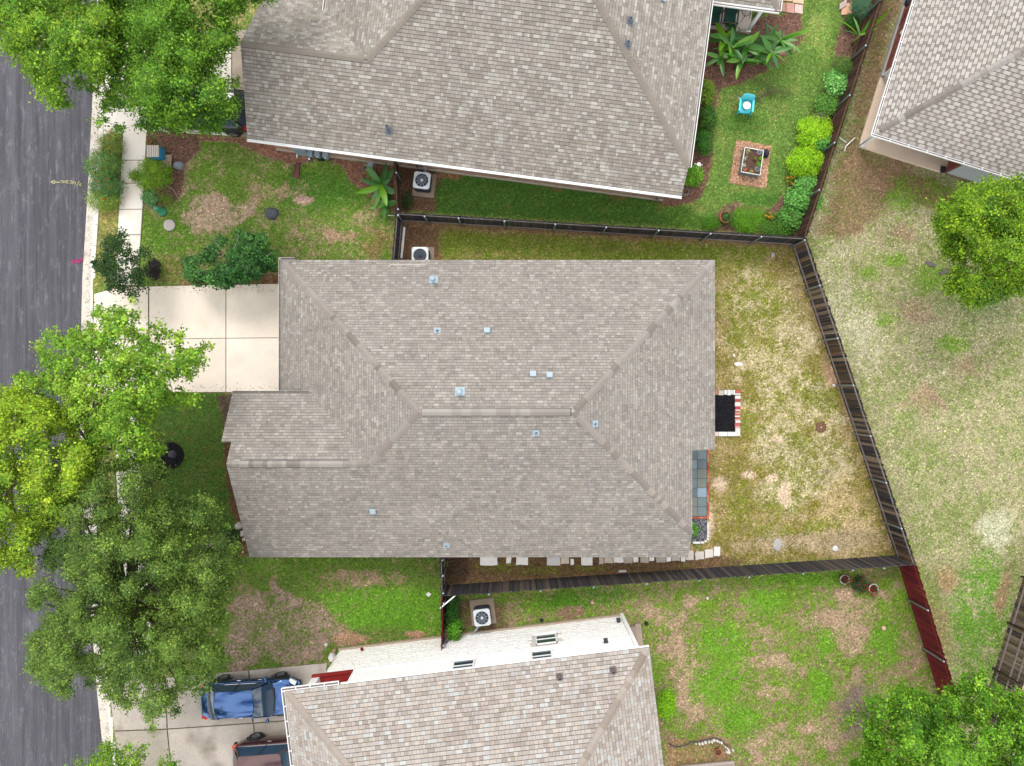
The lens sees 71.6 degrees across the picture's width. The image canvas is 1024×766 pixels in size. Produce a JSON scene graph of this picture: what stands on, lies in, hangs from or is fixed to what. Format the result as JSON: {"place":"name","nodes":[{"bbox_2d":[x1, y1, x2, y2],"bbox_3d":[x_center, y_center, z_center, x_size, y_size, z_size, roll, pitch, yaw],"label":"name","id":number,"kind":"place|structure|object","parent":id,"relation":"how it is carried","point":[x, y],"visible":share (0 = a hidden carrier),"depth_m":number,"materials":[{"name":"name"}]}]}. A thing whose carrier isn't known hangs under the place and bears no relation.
{"place":"outdoors","nodes":[
{"label":"outdoors","id":0,"kind":"place"},
{"bbox_2d":[0,0,103,765],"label":"road","id":1,"kind":"structure","parent":0,"point":[42,227],"depth_m":35.62,"materials":[{"name":"grey asphalt"}]},
{"bbox_2d":[0,0,125,112],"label":"street tree","id":2,"kind":"object","parent":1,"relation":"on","point":[78,37],"visible":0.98,"depth_m":27.94,"materials":[{"name":"green plant"}]},
{"bbox_2d":[80,0,111,764],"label":"gutter pan","id":3,"kind":"object","parent":1,"relation":"on","point":[86,275],"visible":0.3,"depth_m":35.63,"materials":[{"name":"concrete"}]},
{"bbox_2d":[116,131,153,680],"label":"sidewalk","id":4,"kind":"structure","parent":0,"point":[130,218],"depth_m":35.48,"materials":[{"name":"concrete"}]},
{"bbox_2d":[89,222,153,302],"bbox_3d":[-18.252,-5.588,33.986,3.352,3.428,3.203,33,90,0],"label":"ornamental tree","id":5,"kind":"object","parent":4,"relation":"on","point":[116,245],"visible":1,"depth_m":33.03,"materials":[{"name":"green plant"}]},
{"bbox_2d":[127,169,142,182],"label":"shrub","id":6,"kind":"object","parent":4,"relation":"on","point":[132,175],"visible":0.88,"depth_m":34.92,"materials":[{"name":"green plant"}]},
{"bbox_2d":[143,257,162,280],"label":"shrub","id":7,"kind":"object","parent":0,"point":[154,271],"visible":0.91,"depth_m":35.04,"materials":[{"name":"purple plant"}]},
{"bbox_2d":[103,30,246,136],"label":"driveway","id":8,"kind":"structure","parent":0,"point":[234,64],"depth_m":35.48,"materials":[{"name":"concrete"}]},
{"bbox_2d":[86,0,278,139],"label":"shade tree","id":9,"kind":"object","parent":8,"relation":"on","point":[152,28],"visible":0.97,"depth_m":28.10,"materials":[{"name":"green plant"}]},
{"bbox_2d":[165,89,246,136],"bbox_3d":[-15.190,-13.419,34.628,5.080,1.736,2.381,4,90,0],"label":"car","id":10,"kind":"object","parent":8,"relation":"on","point":[233,130],"visible":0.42,"depth_m":34.29,"materials":[{"name":"black paint"}]},
{"bbox_2d":[92,284,278,399],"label":"driveway","id":11,"kind":"structure","parent":0,"point":[239,326],"depth_m":35.48,"materials":[{"name":"concrete"}]},
{"bbox_2d":[111,662,327,765],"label":"driveway","id":12,"kind":"structure","parent":0,"point":[207,743],"depth_m":35.48,"materials":[{"name":"concrete"}]},
{"bbox_2d":[200,671,300,722],"bbox_3d":[-12.860,15.451,34.778,4.880,1.437,2.251,-3,90,0],"label":"car","id":13,"kind":"object","parent":12,"relation":"on","point":[246,697],"visible":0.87,"depth_m":34.39,"materials":[{"name":"blue paint"}]},
{"bbox_2d":[232,732,289,765],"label":"car","id":14,"kind":"object","parent":12,"relation":"on","point":[257,749],"visible":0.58,"depth_m":34.10,"materials":[{"name":"red paint"}]},
{"bbox_2d":[93,0,1023,765],"bbox_3d":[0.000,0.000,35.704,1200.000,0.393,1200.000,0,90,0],"label":"ground","id":15,"kind":"structure","parent":0,"point":[185,148],"depth_m":35.53,"materials":[{"name":"green plant"}]},
{"bbox_2d":[0,383,100,581],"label":"street tree","id":16,"kind":"object","parent":15,"relation":"on","point":[32,418],"visible":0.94,"depth_m":27.75,"materials":[{"name":"green plant"}]},
{"bbox_2d":[89,1,114,764],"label":"kerb","id":17,"kind":"structure","parent":15,"relation":"on","point":[94,243],"depth_m":35.59,"materials":[{"name":"concrete"}]},
{"bbox_2d":[82,189,123,213],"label":"kerb shrub","id":18,"kind":"object","parent":15,"relation":"on","point":[102,207],"visible":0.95,"depth_m":35.02,"materials":[{"name":"green plant"}]},
{"bbox_2d":[80,146,126,183],"bbox_3d":[-20.235,-10.832,34.967,2.454,1.198,1.930,0,90,0],"label":"kerb shrub","id":19,"kind":"object","parent":15,"relation":"on","point":[101,154],"visible":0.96,"depth_m":34.87,"materials":[{"name":"green plant"}]},
{"bbox_2d":[87,169,128,202],"bbox_3d":[-20.123,-9.857,35.039,2.206,1.054,2.028,0,90,0],"label":"kerb shrub","id":20,"kind":"object","parent":15,"relation":"on","point":[116,185],"visible":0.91,"depth_m":34.93,"materials":[{"name":"green plant"}]},
{"bbox_2d":[95,128,126,158],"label":"kerb shrub","id":21,"kind":"object","parent":15,"relation":"on","point":[112,143],"visible":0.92,"depth_m":35.05,"materials":[{"name":"green plant"}]},
{"bbox_2d":[9,296,214,475],"bbox_3d":[-17.057,0.095,31.280,8.139,8.840,7.650,28,90,0],"label":"sweetgum tree","id":22,"kind":"object","parent":15,"relation":"on","point":[119,409],"visible":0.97,"depth_m":28.42,"materials":[{"name":"green plant"}]},
{"bbox_2d":[64,736,180,765],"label":"tree","id":23,"kind":"object","parent":15,"relation":"on","point":[135,760],"visible":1,"depth_m":31.94,"materials":[{"name":"green plant"}]},
{"bbox_2d":[17,440,254,737],"bbox_3d":[-15.864,8.705,30.183,10.244,11.035,12.622,0,90,0],"label":"oak tree","id":24,"kind":"object","parent":15,"relation":"on","point":[114,594],"visible":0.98,"depth_m":27.71,"materials":[{"name":"green plant"}]},
{"bbox_2d":[140,188,159,207],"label":"perennial","id":25,"kind":"object","parent":15,"relation":"on","point":[150,199],"visible":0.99,"depth_m":35.23,"materials":[{"name":"green plant"}]},
{"bbox_2d":[132,153,174,193],"bbox_3d":[-17.736,-10.357,34.791,2.309,1.541,2.064,0,90,0],"label":"shrub","id":26,"kind":"object","parent":15,"relation":"on","point":[156,164],"visible":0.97,"depth_m":34.65,"materials":[{"name":"green plant"}]},
{"bbox_2d":[147,145,171,167],"bbox_3d":[-17.332,-11.128,34.917,0.660,1.265,0.710,0,90,0],"label":"library box","id":27,"kind":"object","parent":15,"relation":"on","point":[156,152],"visible":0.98,"depth_m":34.36,"materials":[{"name":"white paint"}]},
{"bbox_2d":[157,191,174,208],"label":"perennial","id":28,"kind":"object","parent":15,"relation":"on","point":[167,199],"visible":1,"depth_m":35.32,"materials":[{"name":"green plant"}]},
{"bbox_2d":[164,219,175,230],"bbox_3d":[-17.125,-7.888,35.502,0.570,0.097,0.570,0,90,0],"label":"manhole lid","id":29,"kind":"object","parent":15,"relation":"on","point":[169,225],"visible":1,"depth_m":35.45,"materials":[{"name":"concrete"}]},
{"bbox_2d":[160,442,183,468],"bbox_3d":[-17.022,3.607,35.469,1.260,0.122,1.388,0,90,0],"label":"mulch ring","id":30,"kind":"object","parent":15,"relation":"on","point":[178,459],"visible":0.83,"depth_m":35.45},
{"bbox_2d":[180,226,279,290],"bbox_3d":[-13.375,-5.662,33.988,4.773,3.424,3.222,-27,90,0],"label":"young tree","id":31,"kind":"object","parent":15,"relation":"on","point":[248,257],"visible":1,"depth_m":33.08,"materials":[{"name":"green plant"}]},
{"bbox_2d":[219,529,241,546],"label":"shrub","id":32,"kind":"object","parent":15,"relation":"on","point":[235,533],"visible":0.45,"depth_m":34.98,"materials":[{"name":"green plant"}]},
{"bbox_2d":[265,207,279,219],"bbox_3d":[-11.972,-8.434,35.383,0.699,0.378,0.595,12,90,0],"label":"boulder","id":33,"kind":"object","parent":15,"relation":"on","point":[272,213],"visible":1,"depth_m":35.26,"materials":[{"name":"grey stone"}]},
{"bbox_2d":[356,163,398,209],"bbox_3d":[-6.562,-9.593,34.928,2.160,1.252,2.213,0,90,0],"label":"banana plant","id":34,"kind":"object","parent":15,"relation":"on","point":[380,188],"visible":0.98,"depth_m":34.61,"materials":[{"name":"green plant"}]},
{"bbox_2d":[371,194,399,220],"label":"banana plant","id":35,"kind":"object","parent":15,"relation":"on","point":[390,202],"visible":0.77,"depth_m":34.99,"materials":[{"name":"green plant"}]},
{"bbox_2d":[393,161,402,211],"bbox_3d":[-5.516,-9.479,34.585,0.180,1.831,2.750,-3,90,0],"label":"picket fence","id":36,"kind":"object","parent":15,"relation":"on","point":[397,188],"visible":0.91,"depth_m":34.48,"materials":[{"name":"wood"}]},
{"bbox_2d":[392,213,404,259],"bbox_3d":[-5.573,-6.644,34.585,0.171,1.831,2.896,5,90,0],"label":"picket fence","id":37,"kind":"object","parent":15,"relation":"on","point":[397,239],"visible":0.81,"depth_m":34.44,"materials":[{"name":"wood"}]},
{"bbox_2d":[401,187,414,212],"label":"ground cover","id":38,"kind":"object","parent":15,"relation":"on","point":[405,200],"visible":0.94,"depth_m":35.28,"materials":[{"name":"green plant"}]},
{"bbox_2d":[411,247,433,259],"bbox_3d":[-4.456,-6.244,35.114,1.150,0.972,1.100,0,90,0],"label":"air conditioner","id":39,"kind":"object","parent":15,"relation":"on","point":[422,253],"visible":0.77,"depth_m":34.72,"materials":[{"name":"metal"}]},
{"bbox_2d":[412,166,436,198],"bbox_3d":[-4.373,-9.970,35.114,1.120,0.972,1.370,7,90,0],"label":"air conditioner","id":40,"kind":"object","parent":15,"relation":"on","point":[424,184],"visible":1,"depth_m":34.80,"materials":[{"name":"metal"}]},
{"bbox_2d":[440,557,446,594],"bbox_3d":[-3.334,8.852,34.585,0.175,1.831,2.506,-1,90,0],"label":"picket fence","id":41,"kind":"object","parent":15,"relation":"on","point":[443,567],"visible":0.81,"depth_m":34.29,"materials":[{"name":"wood"}]},
{"bbox_2d":[441,596,446,650],"bbox_3d":[-3.294,11.447,34.585,0.184,1.831,2.540,0,90,0],"label":"picket fence","id":42,"kind":"object","parent":15,"relation":"on","point":[443,599],"visible":0.82,"depth_m":33.84,"materials":[{"name":"wood"}]},
{"bbox_2d":[443,593,461,628],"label":"ivy hedge","id":43,"kind":"object","parent":15,"relation":"on","point":[451,612],"visible":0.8,"depth_m":34.58,"materials":[{"name":"green plant"}]},
{"bbox_2d":[446,618,464,641],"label":"shrub","id":44,"kind":"object","parent":15,"relation":"on","point":[453,633],"visible":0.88,"depth_m":34.53,"materials":[{"name":"green plant"}]},
{"bbox_2d":[221,257,714,556],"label":"house","id":45,"kind":"structure","parent":15,"relation":"on","point":[487,408],"depth_m":31.19,"materials":[{"name":"grey"}]},
{"bbox_2d":[281,613,663,765],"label":"house","id":46,"kind":"structure","parent":15,"relation":"on","point":[577,692],"depth_m":29.48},
{"bbox_2d":[452,657,475,668],"bbox_3d":[-2.163,12.465,31.425,1.100,1.250,0.108,-7,90,0],"label":"window","id":47,"kind":"structure","parent":46,"relation":"in","point":[461,662],"depth_m":31.72,"materials":[{"name":"white paint"}]},
{"bbox_2d":[529,647,552,658],"bbox_3d":[1.312,12.042,31.425,1.070,1.250,0.108,-7,90,0],"label":"window","id":48,"kind":"structure","parent":46,"relation":"in","point":[543,652],"depth_m":31.72,"materials":[{"name":"white paint"}]},
{"bbox_2d":[534,631,556,644],"bbox_3d":[1.600,12.007,33.425,1.120,1.250,0.108,-7,90,0],"label":"window","id":49,"kind":"structure","parent":46,"relation":"in","point":[545,637],"depth_m":33.41,"materials":[{"name":"white paint"}]},
{"bbox_2d":[469,597,496,631],"bbox_3d":[-1.440,11.521,35.114,1.220,0.972,1.502,-7,90,0],"label":"air conditioner","id":50,"kind":"object","parent":15,"relation":"on","point":[482,610],"visible":1,"depth_m":35.22,"materials":[{"name":"metal"}]},
{"bbox_2d":[240,0,782,200],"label":"house","id":51,"kind":"structure","parent":15,"relation":"on","point":[600,96],"depth_m":31.46,"materials":[{"name":"grey"}]},
{"bbox_2d":[710,6,723,25],"bbox_3d":[9.983,-18.136,34.903,0.720,1.056,0.850,6,90,0],"label":"porch chair","id":52,"kind":"object","parent":51,"relation":"on","point":[717,11],"visible":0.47,"depth_m":34.98,"materials":[{"name":"metal"}]},
{"bbox_2d":[721,7,739,24],"bbox_3d":[10.773,-18.160,34.903,0.720,1.056,0.850,6,90,0],"label":"porch chair","id":53,"kind":"object","parent":51,"relation":"on","point":[730,15],"visible":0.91,"depth_m":34.98,"materials":[{"name":"metal"}]},
{"bbox_2d":[480,546,719,565],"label":"stepping stone path","id":54,"kind":"structure","parent":15,"relation":"on","point":[553,561],"depth_m":35.46,"materials":[{"name":"stone"}]},
{"bbox_2d":[396,212,805,244],"bbox_3d":[4.229,-7.449,34.585,19.497,1.831,0.179,3,90,0],"label":"picket fence","id":55,"kind":"object","parent":15,"relation":"on","point":[505,223],"visible":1,"depth_m":34.50,"materials":[{"name":"wood"}]},
{"bbox_2d":[656,688,677,721],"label":"shrub","id":56,"kind":"object","parent":15,"relation":"on","point":[666,703],"visible":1,"depth_m":34.62,"materials":[{"name":"green plant"}]},
{"bbox_2d":[441,555,915,595],"bbox_3d":[7.915,9.421,34.585,22.600,1.831,0.179,-4,90,0],"label":"picket fence","id":57,"kind":"object","parent":15,"relation":"on","point":[883,562],"visible":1,"depth_m":34.51,"materials":[{"name":"wood"}]},
{"bbox_2d":[685,164,704,188],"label":"garden shrub","id":58,"kind":"object","parent":15,"relation":"on","point":[694,174],"visible":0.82,"depth_m":34.84,"materials":[{"name":"green plant"}]},
{"bbox_2d":[691,519,708,543],"bbox_3d":[9.252,7.395,35.485,1.146,0.150,1.260,0,90,0],"label":"gravel bed","id":59,"kind":"object","parent":15,"relation":"on","point":[703,524],"visible":0.64,"depth_m":35.46,"materials":[{"name":"grey gravel"}]},
{"bbox_2d":[692,450,708,518],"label":"patio","id":60,"kind":"structure","parent":15,"relation":"on","point":[700,484],"depth_m":35.47,"materials":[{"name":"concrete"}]},
{"bbox_2d":[694,127,716,156],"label":"garden shrub","id":61,"kind":"object","parent":15,"relation":"on","point":[702,141],"visible":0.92,"depth_m":34.82,"materials":[{"name":"green plant"}]},
{"bbox_2d":[678,760,734,765],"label":"wooden deck","id":62,"kind":"structure","parent":15,"relation":"on","point":[726,763],"depth_m":35.32,"materials":[{"name":"beige wood"}]},
{"bbox_2d":[698,104,719,130],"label":"garden shrub","id":63,"kind":"object","parent":15,"relation":"on","point":[710,117],"visible":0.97,"depth_m":34.75,"materials":[{"name":"green plant"}]},
{"bbox_2d":[700,75,718,107],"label":"garden shrub","id":64,"kind":"object","parent":15,"relation":"on","point":[708,89],"visible":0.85,"depth_m":34.72,"materials":[{"name":"green plant"}]},
{"bbox_2d":[701,213,722,230],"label":"ground cover","id":65,"kind":"object","parent":15,"relation":"on","point":[716,221],"visible":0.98,"depth_m":35.25,"materials":[{"name":"green plant"}]},
{"bbox_2d":[705,41,735,76],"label":"banana plant","id":66,"kind":"object","parent":15,"relation":"on","point":[718,59],"visible":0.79,"depth_m":34.66,"materials":[{"name":"green plant"}]},
{"bbox_2d":[708,23,746,53],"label":"banana plant","id":67,"kind":"object","parent":15,"relation":"on","point":[721,31],"visible":0.87,"depth_m":34.38,"materials":[{"name":"green plant"}]},
{"bbox_2d":[715,390,740,435],"bbox_3d":[10.457,1.496,35.467,1.915,0.165,2.307,0,90,0],"label":"doorstep","id":68,"kind":"object","parent":15,"relation":"on","point":[727,417],"visible":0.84,"depth_m":35.41,"materials":[{"name":"stone"}]},
{"bbox_2d":[720,206,736,223],"bbox_3d":[10.627,-8.186,35.162,1.047,0.675,0.799,-41,90,0],"label":"flower pot","id":69,"kind":"object","parent":15,"relation":"on","point":[726,216],"visible":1,"depth_m":35.10,"materials":[{"name":"ceramic"}]},
{"bbox_2d":[712,27,752,60],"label":"banana plant","id":70,"kind":"object","parent":15,"relation":"on","point":[733,45],"visible":0.9,"depth_m":34.24,"materials":[{"name":"green plant"}]},
{"bbox_2d":[723,43,761,78],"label":"banana plant","id":71,"kind":"object","parent":15,"relation":"on","point":[738,67],"visible":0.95,"depth_m":34.47,"materials":[{"name":"green plant"}]},
{"bbox_2d":[735,94,754,117],"bbox_3d":[11.532,-13.696,35.042,0.740,0.924,0.800,6,90,0],"label":"garden chair","id":72,"kind":"object","parent":15,"relation":"on","point":[749,98],"visible":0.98,"depth_m":34.93,"materials":[{"name":"teal plastic"}]},
{"bbox_2d":[725,31,765,63],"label":"banana plant","id":73,"kind":"object","parent":15,"relation":"on","point":[752,47],"visible":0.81,"depth_m":34.35,"materials":[{"name":"green plant"}]},
{"bbox_2d":[728,203,770,233],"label":"ground cover","id":74,"kind":"object","parent":15,"relation":"on","point":[750,220],"visible":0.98,"depth_m":35.21,"materials":[{"name":"green plant"}]},
{"bbox_2d":[729,139,770,187],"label":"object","id":75,"kind":"object","parent":15,"relation":"on","point":[761,180],"visible":0.71,"depth_m":35.48,"materials":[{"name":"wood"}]},
{"bbox_2d":[738,147,763,177],"bbox_3d":[11.856,-10.931,35.249,0.988,0.542,1.278,9,90,0],"label":"raised bed","id":76,"kind":"object","parent":75,"relation":"on","point":[750,162],"visible":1,"depth_m":35.08,"materials":[{"name":"metal"}]},
{"bbox_2d":[742,40,773,69],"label":"banana plant","id":77,"kind":"object","parent":15,"relation":"on","point":[761,57],"visible":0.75,"depth_m":34.59,"materials":[{"name":"green plant"}]},
{"bbox_2d":[747,23,778,63],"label":"banana plant","id":78,"kind":"object","parent":15,"relation":"on","point":[772,32],"visible":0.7,"depth_m":34.44,"materials":[{"name":"green plant"}]},
{"bbox_2d":[751,73,792,105],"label":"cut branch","id":79,"kind":"object","parent":15,"relation":"on","point":[769,92],"visible":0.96,"depth_m":35.22,"materials":[{"name":"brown plant"}]},
{"bbox_2d":[753,36,792,68],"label":"banana plant","id":80,"kind":"object","parent":15,"relation":"on","point":[770,50],"visible":0.97,"depth_m":34.16,"materials":[{"name":"green plant"}]},
{"bbox_2d":[759,218,795,235],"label":"garden plant","id":81,"kind":"object","parent":15,"relation":"on","point":[770,229],"visible":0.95,"depth_m":35.16,"materials":[{"name":"green plant"}]},
{"bbox_2d":[760,24,810,57],"bbox_3d":[13.122,-16.513,34.855,2.466,1.395,1.720,9,90,0],"label":"banana plant","id":82,"kind":"object","parent":15,"relation":"on","point":[785,40],"visible":0.89,"depth_m":34.40,"materials":[{"name":"green plant"}]},
{"bbox_2d":[781,0,803,13],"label":"paver path","id":83,"kind":"structure","parent":15,"relation":"on","point":[791,8],"depth_m":35.46,"materials":[{"name":"stone"}]},
{"bbox_2d":[776,199,808,233],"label":"garden plant","id":84,"kind":"object","parent":15,"relation":"on","point":[788,217],"visible":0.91,"depth_m":34.96,"materials":[{"name":"green plant"}]},
{"bbox_2d":[784,183,823,212],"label":"garden plant","id":85,"kind":"object","parent":15,"relation":"on","point":[797,198],"visible":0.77,"depth_m":34.86,"materials":[{"name":"green plant"}]},
{"bbox_2d":[783,139,832,178],"bbox_3d":[14.721,-10.991,34.964,2.206,1.199,2.184,33,90,0],"label":"garden plant","id":86,"kind":"object","parent":15,"relation":"on","point":[804,162],"visible":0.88,"depth_m":34.81,"materials":[{"name":"green plant"}]},
{"bbox_2d":[793,172,824,191],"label":"garden plant","id":87,"kind":"object","parent":15,"relation":"on","point":[806,182],"visible":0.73,"depth_m":34.86,"materials":[{"name":"green plant"}]},
{"bbox_2d":[794,113,832,150],"bbox_3d":[15.137,-12.418,34.957,2.403,1.211,2.064,0,90,0],"label":"garden plant","id":88,"kind":"object","parent":15,"relation":"on","point":[811,130],"visible":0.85,"depth_m":34.80,"materials":[{"name":"green plant"}]},
{"bbox_2d":[807,134,839,152],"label":"garden plant","id":89,"kind":"object","parent":15,"relation":"on","point":[825,141],"visible":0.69,"depth_m":34.71,"materials":[{"name":"green plant"}]},
{"bbox_2d":[810,92,839,117],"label":"garden plant","id":90,"kind":"object","parent":15,"relation":"on","point":[830,105],"visible":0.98,"depth_m":35.01,"materials":[{"name":"green plant"}]},
{"bbox_2d":[822,64,849,99],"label":"garden plant","id":91,"kind":"object","parent":15,"relation":"on","point":[834,77],"visible":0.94,"depth_m":34.90,"materials":[{"name":"green plant"}]},
{"bbox_2d":[794,0,882,237],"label":"picket fence","id":92,"kind":"object","parent":15,"relation":"on","point":[859,53],"visible":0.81,"depth_m":34.32,"materials":[{"name":"wood"}]},
{"bbox_2d":[830,54,853,74],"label":"garden plant","id":93,"kind":"object","parent":15,"relation":"on","point":[845,65],"visible":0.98,"depth_m":34.90,"materials":[{"name":"green plant"}]},
{"bbox_2d":[839,575,852,586],"bbox_3d":[16.520,9.727,35.178,0.665,0.643,0.728,-32,90,0],"label":"flower pot","id":94,"kind":"object","parent":15,"relation":"on","point":[844,579],"visible":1,"depth_m":35.11,"materials":[{"name":"ceramic"}]},
{"bbox_2d":[789,238,915,563],"bbox_3d":[16.520,0.869,34.585,0.178,1.831,16.384,-19,90,0],"label":"picket fence","id":95,"kind":"object","parent":15,"relation":"on","point":[877,477],"visible":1,"depth_m":34.53,"materials":[{"name":"wood"}]},
{"bbox_2d":[841,11,863,30],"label":"garden plant","id":96,"kind":"object","parent":15,"relation":"on","point":[850,20],"visible":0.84,"depth_m":35.16,"materials":[{"name":"green plant"}]},
{"bbox_2d":[847,0,872,22],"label":"conifer shrub","id":97,"kind":"object","parent":15,"relation":"on","point":[856,4],"visible":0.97,"depth_m":34.64,"materials":[{"name":"green plant"}]},
{"bbox_2d":[851,574,869,594],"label":"flower clump","id":98,"kind":"object","parent":15,"relation":"on","point":[860,584],"visible":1,"depth_m":35.13,"materials":[{"name":"green plant"}]},
{"bbox_2d":[839,8,890,45],"bbox_3d":[17.243,-17.482,34.993,2.499,1.120,1.148,-7,90,0],"label":"banana plant","id":99,"kind":"object","parent":15,"relation":"on","point":[854,41],"visible":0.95,"depth_m":34.63,"materials":[{"name":"green plant"}]},
{"bbox_2d":[866,582,882,597],"bbox_3d":[17.934,10.168,35.194,0.770,0.612,0.711,-33,90,0],"label":"flower pot","id":100,"kind":"object","parent":15,"relation":"on","point":[873,588],"visible":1,"depth_m":35.09,"materials":[{"name":"ceramic"}]},
{"bbox_2d":[899,565,959,704],"bbox_3d":[20.229,12.180,34.585,0.177,1.831,7.295,-17,90,0],"label":"picket fence","id":101,"kind":"object","parent":15,"relation":"on","point":[927,629],"visible":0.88,"depth_m":34.56,"materials":[{"name":"wood"}]},
{"bbox_2d":[841,661,1023,765],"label":"backyard tree","id":102,"kind":"object","parent":15,"relation":"on","point":[915,741],"visible":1,"depth_m":28.69,"materials":[{"name":"green plant"}]},
{"bbox_2d":[858,0,1023,195],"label":"house","id":103,"kind":"structure","parent":15,"relation":"on","point":[949,92],"depth_m":32.23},
{"bbox_2d":[925,169,1023,311],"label":"backyard tree","id":104,"kind":"object","parent":15,"relation":"on","point":[972,211],"visible":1,"depth_m":29.58,"materials":[{"name":"green plant"}]},
{"bbox_2d":[981,576,1023,725],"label":"picket fence","id":105,"kind":"object","parent":15,"relation":"on","point":[1013,670],"visible":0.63,"depth_m":34.80,"materials":[{"name":"brown wood"}]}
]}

